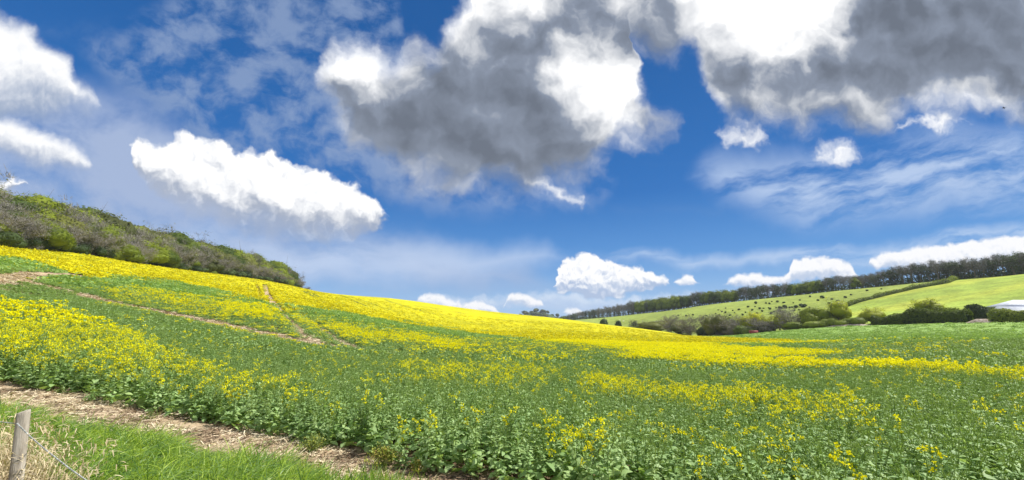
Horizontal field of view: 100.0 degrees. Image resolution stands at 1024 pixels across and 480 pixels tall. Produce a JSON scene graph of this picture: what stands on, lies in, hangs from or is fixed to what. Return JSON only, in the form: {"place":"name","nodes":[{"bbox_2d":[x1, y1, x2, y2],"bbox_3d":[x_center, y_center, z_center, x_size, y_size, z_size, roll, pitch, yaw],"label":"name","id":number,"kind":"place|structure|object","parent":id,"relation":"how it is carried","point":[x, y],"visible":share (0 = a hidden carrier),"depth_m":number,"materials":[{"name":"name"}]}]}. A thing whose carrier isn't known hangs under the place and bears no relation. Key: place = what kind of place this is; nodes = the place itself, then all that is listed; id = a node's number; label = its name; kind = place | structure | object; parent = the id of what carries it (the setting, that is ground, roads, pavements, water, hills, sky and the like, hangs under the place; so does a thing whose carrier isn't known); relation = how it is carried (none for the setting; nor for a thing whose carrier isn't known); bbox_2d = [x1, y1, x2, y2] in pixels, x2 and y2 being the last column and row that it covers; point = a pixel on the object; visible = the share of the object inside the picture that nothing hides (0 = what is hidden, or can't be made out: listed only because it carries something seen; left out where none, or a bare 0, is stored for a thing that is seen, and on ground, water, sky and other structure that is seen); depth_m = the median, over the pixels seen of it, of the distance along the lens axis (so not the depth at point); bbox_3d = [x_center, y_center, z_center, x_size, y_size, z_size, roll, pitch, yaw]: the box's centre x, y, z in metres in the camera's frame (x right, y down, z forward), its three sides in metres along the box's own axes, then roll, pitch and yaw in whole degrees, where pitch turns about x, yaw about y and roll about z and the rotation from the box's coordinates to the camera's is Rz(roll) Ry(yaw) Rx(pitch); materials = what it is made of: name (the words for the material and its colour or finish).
{"place":"outdoors","nodes":[
{"label":"outdoors","id":0,"kind":"place"},
{"bbox_2d":[201,257,225,272],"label":"budding tree","id":1,"kind":"object","parent":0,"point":[216,266],"visible":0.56,"depth_m":189.45,"materials":[{"name":"green plant"}]},
{"bbox_2d":[0,271,840,479],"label":"ground","id":2,"kind":"structure","parent":0,"point":[201,425],"depth_m":7.88,"materials":[{"name":"soil"}]},
{"bbox_2d":[0,231,28,248],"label":"bush","id":3,"kind":"object","parent":2,"relation":"on","point":[13,238],"visible":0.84,"depth_m":98.14,"materials":[{"name":"green plant"}]},
{"bbox_2d":[0,190,32,221],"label":"bare tree","id":4,"kind":"object","parent":2,"relation":"on","point":[9,206],"visible":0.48,"depth_m":104.20,"materials":[{"name":"grey plant"}]},
{"bbox_2d":[0,194,43,214],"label":"leafy tree","id":5,"kind":"object","parent":2,"relation":"on","point":[21,202],"visible":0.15,"depth_m":114.45,"materials":[{"name":"green plant"}]},
{"bbox_2d":[0,203,50,242],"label":"bare tree","id":6,"kind":"object","parent":2,"relation":"on","point":[3,217],"visible":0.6,"depth_m":101.14,"materials":[{"name":"grey plant"}]},
{"bbox_2d":[0,216,50,248],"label":"bare tree","id":7,"kind":"object","parent":2,"relation":"on","point":[17,228],"visible":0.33,"depth_m":103.22,"materials":[{"name":"grey plant"}]},
{"bbox_2d":[10,197,51,213],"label":"leafy tree","id":8,"kind":"object","parent":2,"relation":"on","point":[36,208],"visible":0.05,"depth_m":116.27,"materials":[{"name":"green plant"}]},
{"bbox_2d":[24,236,40,249],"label":"bush","id":9,"kind":"object","parent":2,"relation":"on","point":[34,241],"visible":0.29,"depth_m":103.54,"materials":[{"name":"green plant"}]},
{"bbox_2d":[6,213,59,249],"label":"bare tree","id":10,"kind":"object","parent":2,"relation":"on","point":[43,229],"visible":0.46,"depth_m":103.94,"materials":[{"name":"grey plant"}]},
{"bbox_2d":[0,409,85,479],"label":"wire fence","id":11,"kind":"object","parent":2,"relation":"on","point":[21,432],"visible":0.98,"depth_m":2.95,"materials":[{"name":"grey wood"}]},
{"bbox_2d":[14,189,72,215],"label":"leafy tree","id":12,"kind":"object","parent":2,"relation":"on","point":[39,198],"visible":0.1,"depth_m":125.28,"materials":[{"name":"green plant"}]},
{"bbox_2d":[34,237,52,250],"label":"bush","id":13,"kind":"object","parent":2,"relation":"on","point":[45,245],"visible":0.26,"depth_m":107.53,"materials":[{"name":"green plant"}]},
{"bbox_2d":[24,195,64,219],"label":"leafy tree","id":14,"kind":"object","parent":2,"relation":"on","point":[51,215],"visible":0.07,"depth_m":118.68,"materials":[{"name":"green plant"}]},
{"bbox_2d":[24,220,70,238],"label":"leafy tree","id":15,"kind":"object","parent":2,"relation":"on","point":[52,229],"visible":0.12,"depth_m":108.06,"materials":[{"name":"green plant"}]},
{"bbox_2d":[35,220,76,249],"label":"leafy tree","id":16,"kind":"object","parent":2,"relation":"on","point":[66,242],"visible":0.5,"depth_m":110.03,"materials":[{"name":"green plant"}]},
{"bbox_2d":[0,391,127,479],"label":"dry grass","id":17,"kind":"structure","parent":2,"relation":"on","point":[35,468],"depth_m":3.52,"materials":[{"name":"beige plant"}]},
{"bbox_2d":[38,206,94,242],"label":"budding tree","id":18,"kind":"object","parent":2,"relation":"on","point":[70,220],"visible":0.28,"depth_m":121.32,"materials":[{"name":"green plant"}]},
{"bbox_2d":[41,216,91,243],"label":"bare tree","id":19,"kind":"object","parent":2,"relation":"on","point":[72,231],"visible":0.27,"depth_m":116.77,"materials":[{"name":"grey plant"}]},
{"bbox_2d":[45,196,89,222],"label":"budding tree","id":20,"kind":"object","parent":2,"relation":"on","point":[75,212],"visible":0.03,"depth_m":132.04,"materials":[{"name":"grey plant"}]},
{"bbox_2d":[56,195,96,217],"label":"bare tree","id":21,"kind":"object","parent":2,"relation":"on","point":[69,209],"visible":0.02,"depth_m":128.11,"materials":[{"name":"grey plant"}]},
{"bbox_2d":[50,212,103,243],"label":"bare tree","id":22,"kind":"object","parent":2,"relation":"on","point":[86,220],"visible":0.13,"depth_m":125.95,"materials":[{"name":"grey plant"}]},
{"bbox_2d":[63,223,98,245],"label":"bare tree","id":23,"kind":"object","parent":2,"relation":"on","point":[85,227],"visible":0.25,"depth_m":121.47,"materials":[{"name":"grey plant"}]},
{"bbox_2d":[73,245,88,254],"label":"bush","id":24,"kind":"object","parent":2,"relation":"on","point":[79,249],"visible":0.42,"depth_m":119.76,"materials":[{"name":"green plant"}]},
{"bbox_2d":[70,205,111,214],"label":"leafy tree","id":25,"kind":"object","parent":2,"relation":"on","point":[89,208],"depth_m":149.60,"materials":[{"name":"green plant"}]},
{"bbox_2d":[73,224,112,254],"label":"bare tree","id":26,"kind":"object","parent":2,"relation":"on","point":[102,243],"visible":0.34,"depth_m":126.46,"materials":[{"name":"grey plant"}]},
{"bbox_2d":[73,210,113,228],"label":"bare tree","id":27,"kind":"object","parent":2,"relation":"on","point":[93,218],"visible":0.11,"depth_m":132.77,"materials":[{"name":"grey plant"}]},
{"bbox_2d":[88,243,107,257],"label":"bush","id":28,"kind":"object","parent":2,"relation":"on","point":[99,251],"visible":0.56,"depth_m":126.51,"materials":[{"name":"green plant"}]},
{"bbox_2d":[88,234,118,254],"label":"bare tree","id":29,"kind":"object","parent":2,"relation":"on","point":[97,243],"visible":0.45,"depth_m":127.34,"materials":[{"name":"grey plant"}]},
{"bbox_2d":[86,232,129,257],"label":"bare tree","id":30,"kind":"object","parent":2,"relation":"on","point":[115,241],"visible":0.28,"depth_m":132.70,"materials":[{"name":"grey plant"}]},
{"bbox_2d":[93,224,125,242],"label":"leafy tree","id":31,"kind":"object","parent":2,"relation":"on","point":[108,230],"visible":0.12,"depth_m":133.52,"materials":[{"name":"green plant"}]},
{"bbox_2d":[97,221,128,236],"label":"leafy tree","id":32,"kind":"object","parent":2,"relation":"on","point":[114,227],"visible":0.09,"depth_m":143.33,"materials":[{"name":"green plant"}]},
{"bbox_2d":[86,209,145,239],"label":"budding tree","id":33,"kind":"object","parent":2,"relation":"on","point":[128,226],"visible":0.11,"depth_m":147.81,"materials":[{"name":"green plant"}]},
{"bbox_2d":[112,246,125,259],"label":"bush","id":34,"kind":"object","parent":2,"relation":"on","point":[120,256],"visible":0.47,"depth_m":134.09,"materials":[{"name":"green plant"}]},
{"bbox_2d":[110,244,147,262],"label":"leafy tree","id":35,"kind":"object","parent":2,"relation":"on","point":[131,254],"visible":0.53,"depth_m":137.03,"materials":[{"name":"green plant"}]},
{"bbox_2d":[120,231,155,256],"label":"bare tree","id":36,"kind":"object","parent":2,"relation":"on","point":[148,243],"visible":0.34,"depth_m":140.58,"materials":[{"name":"grey plant"}]},
{"bbox_2d":[121,226,155,243],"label":"bare tree","id":37,"kind":"object","parent":2,"relation":"on","point":[140,231],"visible":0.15,"depth_m":154.69,"materials":[{"name":"grey plant"}]},
{"bbox_2d":[133,242,159,263],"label":"bare tree","id":38,"kind":"object","parent":2,"relation":"on","point":[148,252],"visible":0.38,"depth_m":146.34,"materials":[{"name":"grey plant"}]},
{"bbox_2d":[139,232,171,249],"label":"leafy tree","id":39,"kind":"object","parent":2,"relation":"on","point":[159,243],"visible":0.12,"depth_m":161.04,"materials":[{"name":"green plant"}]},
{"bbox_2d":[138,227,178,247],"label":"bare tree","id":40,"kind":"object","parent":2,"relation":"on","point":[165,239],"visible":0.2,"depth_m":158.56,"materials":[{"name":"grey plant"}]},
{"bbox_2d":[149,245,169,263],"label":"leafy tree","id":41,"kind":"object","parent":2,"relation":"on","point":[162,257],"visible":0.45,"depth_m":153.67,"materials":[{"name":"green plant"}]},
{"bbox_2d":[161,247,182,268],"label":"leafy tree","id":42,"kind":"object","parent":2,"relation":"on","point":[174,261],"visible":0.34,"depth_m":159.51,"materials":[{"name":"green plant"}]},
{"bbox_2d":[163,228,202,252],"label":"leafy tree","id":43,"kind":"object","parent":2,"relation":"on","point":[180,237],"visible":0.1,"depth_m":185.50,"materials":[{"name":"green plant"}]},
{"bbox_2d":[171,243,197,262],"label":"budding tree","id":44,"kind":"object","parent":2,"relation":"on","point":[187,250],"visible":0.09,"depth_m":174.45,"materials":[{"name":"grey plant"}]},
{"bbox_2d":[170,240,199,262],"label":"bare tree","id":45,"kind":"object","parent":2,"relation":"on","point":[179,249],"visible":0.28,"depth_m":168.92,"materials":[{"name":"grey plant"}]},
{"bbox_2d":[180,244,202,266],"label":"leafy tree","id":46,"kind":"object","parent":2,"relation":"on","point":[197,264],"visible":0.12,"depth_m":177.96,"materials":[{"name":"green plant"}]},
{"bbox_2d":[197,255,218,270],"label":"bare tree","id":47,"kind":"object","parent":2,"relation":"on","point":[205,262],"visible":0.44,"depth_m":185.15,"materials":[{"name":"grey plant"}]},
{"bbox_2d":[198,240,224,258],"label":"budding tree","id":48,"kind":"object","parent":2,"relation":"on","point":[210,252],"visible":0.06,"depth_m":195.25,"materials":[{"name":"grey plant"}]},
{"bbox_2d":[0,392,440,479],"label":"verge grass","id":49,"kind":"structure","parent":2,"relation":"on","point":[135,447],"depth_m":5.80,"materials":[{"name":"green plant"}]},
{"bbox_2d":[216,244,239,256],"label":"leafy tree","id":50,"kind":"object","parent":2,"relation":"on","point":[226,249],"visible":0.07,"depth_m":217.98,"materials":[{"name":"green plant"}]},
{"bbox_2d":[218,246,244,271],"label":"budding tree","id":51,"kind":"object","parent":2,"relation":"on","point":[229,255],"visible":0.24,"depth_m":206.89,"materials":[{"name":"green plant"}]},
{"bbox_2d":[237,250,259,267],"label":"budding tree","id":52,"kind":"object","parent":2,"relation":"on","point":[249,259],"visible":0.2,"depth_m":226.18,"materials":[{"name":"green plant"}]},
{"bbox_2d":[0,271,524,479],"bbox_3d":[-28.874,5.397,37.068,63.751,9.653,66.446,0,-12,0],"label":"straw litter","id":53,"kind":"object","parent":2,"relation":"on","point":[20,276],"visible":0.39,"depth_m":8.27,"materials":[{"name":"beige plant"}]},
{"bbox_2d":[267,257,293,271],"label":"leafy tree","id":54,"kind":"object","parent":2,"relation":"on","point":[275,262],"visible":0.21,"depth_m":265.47,"materials":[{"name":"green plant"}]},
{"bbox_2d":[297,431,329,451],"bbox_3d":[-3.322,3.356,7.131,0.485,0.302,0.523,0,-12,0],"label":"weed","id":55,"kind":"object","parent":2,"relation":"on","point":[315,440],"visible":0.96,"depth_m":7.11,"materials":[{"name":"green plant"}]},
{"bbox_2d":[364,441,401,466],"bbox_3d":[-1.946,3.240,6.472,0.600,0.379,0.455,12,-16,-44],"label":"weed","id":56,"kind":"object","parent":2,"relation":"on","point":[384,456],"visible":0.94,"depth_m":6.43,"materials":[{"name":"green plant"}]},
{"bbox_2d":[407,456,423,473],"bbox_3d":[-1.331,3.197,6.092,0.253,0.244,0.361,10,-15,-38],"label":"weed","id":57,"kind":"object","parent":2,"relation":"on","point":[415,466],"visible":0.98,"depth_m":6.09,"materials":[{"name":"green plant"}]},
{"bbox_2d":[843,314,866,323],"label":"bush","id":58,"kind":"object","parent":2,"relation":"on","point":[857,320],"visible":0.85,"depth_m":174.03,"materials":[{"name":"green plant"}]},
{"bbox_2d":[0,0,1023,317],"label":"sky","id":59,"kind":"structure","parent":0,"point":[562,157],"materials":[{"name":"blue"}]},
{"bbox_2d":[575,279,960,335],"bbox_3d":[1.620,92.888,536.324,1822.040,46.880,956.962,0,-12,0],"label":"hillside pasture","id":60,"kind":"structure","parent":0,"point":[811,302],"depth_m":344.47,"materials":[{"name":"green plant"}]},
{"bbox_2d":[636,300,645,312],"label":"leafy tree","id":61,"kind":"object","parent":60,"relation":"on","point":[640,307],"visible":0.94,"depth_m":582.36,"materials":[{"name":"green plant"}]},
{"bbox_2d":[629,319,673,330],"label":"budding tree","id":62,"kind":"object","parent":60,"relation":"on","point":[654,325],"visible":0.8,"depth_m":296.00,"materials":[{"name":"green plant"}]},
{"bbox_2d":[656,314,680,332],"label":"bare tree","id":63,"kind":"object","parent":60,"relation":"on","point":[668,320],"visible":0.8,"depth_m":277.24,"materials":[{"name":"green plant"}]},
{"bbox_2d":[669,323,687,333],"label":"budding tree","id":64,"kind":"object","parent":60,"relation":"on","point":[674,329],"visible":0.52,"depth_m":263.57,"materials":[{"name":"green plant"}]},
{"bbox_2d":[674,313,701,334],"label":"bare tree","id":65,"kind":"object","parent":60,"relation":"on","point":[690,329],"visible":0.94,"depth_m":247.61,"materials":[{"name":"green plant"}]},
{"bbox_2d":[708,291,719,303],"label":"leafy tree","id":66,"kind":"object","parent":60,"relation":"on","point":[711,297],"visible":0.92,"depth_m":483.65,"materials":[{"name":"green plant"}]},
{"bbox_2d":[700,309,730,335],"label":"budding tree","id":67,"kind":"object","parent":60,"relation":"on","point":[713,320],"visible":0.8,"depth_m":230.16,"materials":[{"name":"green plant"}]},
{"bbox_2d":[718,315,744,334],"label":"bare tree","id":68,"kind":"object","parent":60,"relation":"on","point":[731,326],"visible":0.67,"depth_m":222.76,"materials":[{"name":"grey plant"}]},
{"bbox_2d":[733,322,759,334],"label":"bush","id":69,"kind":"object","parent":60,"relation":"on","point":[738,329],"visible":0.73,"depth_m":210.62,"materials":[{"name":"green plant"}]},
{"bbox_2d":[746,310,761,326],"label":"lime green tree","id":70,"kind":"object","parent":60,"relation":"on","point":[752,315],"visible":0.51,"depth_m":215.54,"materials":[{"name":"green plant"}]},
{"bbox_2d":[745,317,786,330],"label":"bare tree","id":71,"kind":"object","parent":60,"relation":"on","point":[761,325],"visible":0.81,"depth_m":204.89,"materials":[{"name":"grey plant"}]},
{"bbox_2d":[769,313,787,330],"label":"lime green tree","id":72,"kind":"object","parent":60,"relation":"on","point":[775,319],"visible":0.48,"depth_m":204.65,"materials":[{"name":"green plant"}]},
{"bbox_2d":[768,306,800,329],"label":"bare tree","id":73,"kind":"object","parent":60,"relation":"on","point":[790,317],"visible":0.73,"depth_m":198.75,"materials":[{"name":"grey plant"}]},
{"bbox_2d":[783,322,806,329],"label":"bush","id":74,"kind":"object","parent":60,"relation":"on","point":[792,325],"visible":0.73,"depth_m":190.38,"materials":[{"name":"green plant"}]},
{"bbox_2d":[570,268,1023,319],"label":"undergrowth","id":75,"kind":"object","parent":60,"relation":"on","point":[934,278],"visible":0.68,"depth_m":342.15,"materials":[{"name":"green plant"}]},
{"bbox_2d":[797,304,832,323],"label":"leafy tree","id":76,"kind":"object","parent":60,"relation":"on","point":[807,314],"visible":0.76,"depth_m":189.81,"materials":[{"name":"green plant"}]},
{"bbox_2d":[802,318,830,327],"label":"bush","id":77,"kind":"object","parent":60,"relation":"on","point":[815,324],"visible":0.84,"depth_m":183.89,"materials":[{"name":"green plant"}]},
{"bbox_2d":[812,279,824,292],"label":"leafy tree","id":78,"kind":"object","parent":60,"relation":"on","point":[818,286],"visible":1,"depth_m":376.62,"materials":[{"name":"green plant"}]},
{"bbox_2d":[824,297,853,319],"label":"lime green tree","id":79,"kind":"object","parent":60,"relation":"on","point":[839,310],"visible":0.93,"depth_m":183.91,"materials":[{"name":"green plant"}]},
{"bbox_2d":[850,277,861,288],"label":"leafy tree","id":80,"kind":"object","parent":60,"relation":"on","point":[855,282],"visible":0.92,"depth_m":353.84,"materials":[{"name":"green plant"}]},
{"bbox_2d":[885,267,903,284],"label":"ivy tree","id":81,"kind":"object","parent":60,"relation":"on","point":[893,272],"visible":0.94,"depth_m":333.16,"materials":[{"name":"green plant"}]},
{"bbox_2d":[847,275,962,306],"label":"hedge","id":82,"kind":"object","parent":60,"relation":"on","point":[949,279],"visible":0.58,"depth_m":276.80,"materials":[{"name":"green plant"}]},
{"bbox_2d":[901,263,918,282],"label":"bare tree","id":83,"kind":"object","parent":60,"relation":"on","point":[911,271],"visible":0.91,"depth_m":325.07,"materials":[{"name":"grey plant"}]},
{"bbox_2d":[910,263,926,282],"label":"ivy tree","id":84,"kind":"object","parent":60,"relation":"on","point":[916,272],"visible":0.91,"depth_m":321.31,"materials":[{"name":"green plant"}]},
{"bbox_2d":[921,264,935,281],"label":"ivy tree","id":85,"kind":"object","parent":60,"relation":"on","point":[925,270],"visible":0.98,"depth_m":315.31,"materials":[{"name":"green plant"}]},
{"bbox_2d":[925,259,945,279],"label":"bare tree","id":86,"kind":"object","parent":60,"relation":"on","point":[935,266],"visible":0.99,"depth_m":311.27,"materials":[{"name":"grey plant"}]},
{"bbox_2d":[942,259,959,275],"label":"ivy tree","id":87,"kind":"object","parent":60,"relation":"on","point":[950,266],"visible":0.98,"depth_m":303.88,"materials":[{"name":"green plant"}]},
{"bbox_2d":[948,260,965,278],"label":"ivy tree","id":88,"kind":"object","parent":60,"relation":"on","point":[955,268],"visible":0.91,"depth_m":302.31,"materials":[{"name":"green plant"}]},
{"bbox_2d":[848,274,1023,324],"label":"bright pasture ground","id":89,"kind":"structure","parent":0,"point":[985,292],"depth_m":237.06,"materials":[{"name":"green plant"}]},
{"bbox_2d":[857,305,887,321],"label":"lime green tree","id":90,"kind":"object","parent":89,"relation":"on","point":[868,313],"visible":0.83,"depth_m":175.41,"materials":[{"name":"green plant"}]},
{"bbox_2d":[870,306,973,324],"bbox_3d":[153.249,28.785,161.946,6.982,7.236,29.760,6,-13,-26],"label":"hedge","id":91,"kind":"object","parent":89,"relation":"on","point":[908,316],"visible":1,"depth_m":160.50,"materials":[{"name":"green plant"}]},
{"bbox_2d":[902,298,946,314],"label":"lime green tree","id":92,"kind":"object","parent":89,"relation":"on","point":[926,303],"visible":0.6,"depth_m":171.36,"materials":[{"name":"green plant"}]},
{"bbox_2d":[957,256,972,278],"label":"bare tree","id":93,"kind":"object","parent":89,"relation":"on","point":[965,265],"visible":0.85,"depth_m":301.22,"materials":[{"name":"grey plant"}]},
{"bbox_2d":[963,258,984,277],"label":"bare tree","id":94,"kind":"object","parent":89,"relation":"on","point":[970,263],"visible":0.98,"depth_m":296.12,"materials":[{"name":"grey plant"}]},
{"bbox_2d":[964,303,994,318],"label":"hedge","id":95,"kind":"object","parent":89,"relation":"on","point":[978,311],"visible":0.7,"depth_m":153.90,"materials":[{"name":"green plant"}]},
{"bbox_2d":[984,258,1000,276],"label":"ivy tree","id":96,"kind":"object","parent":89,"relation":"on","point":[993,268],"visible":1,"depth_m":287.45,"materials":[{"name":"green plant"}]},
{"bbox_2d":[986,308,1023,322],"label":"hedge","id":97,"kind":"object","parent":89,"relation":"on","point":[1004,315],"visible":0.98,"depth_m":135.29,"materials":[{"name":"green plant"}]},
{"bbox_2d":[987,300,1023,307],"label":"farm shed","id":98,"kind":"structure","parent":89,"relation":"on","point":[1015,303],"depth_m":156.56,"materials":[{"name":"grey metal"}]},
{"bbox_2d":[995,253,1021,274],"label":"ivy tree","id":99,"kind":"object","parent":89,"relation":"on","point":[1010,261],"visible":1,"depth_m":280.17,"materials":[{"name":"green plant"}]},
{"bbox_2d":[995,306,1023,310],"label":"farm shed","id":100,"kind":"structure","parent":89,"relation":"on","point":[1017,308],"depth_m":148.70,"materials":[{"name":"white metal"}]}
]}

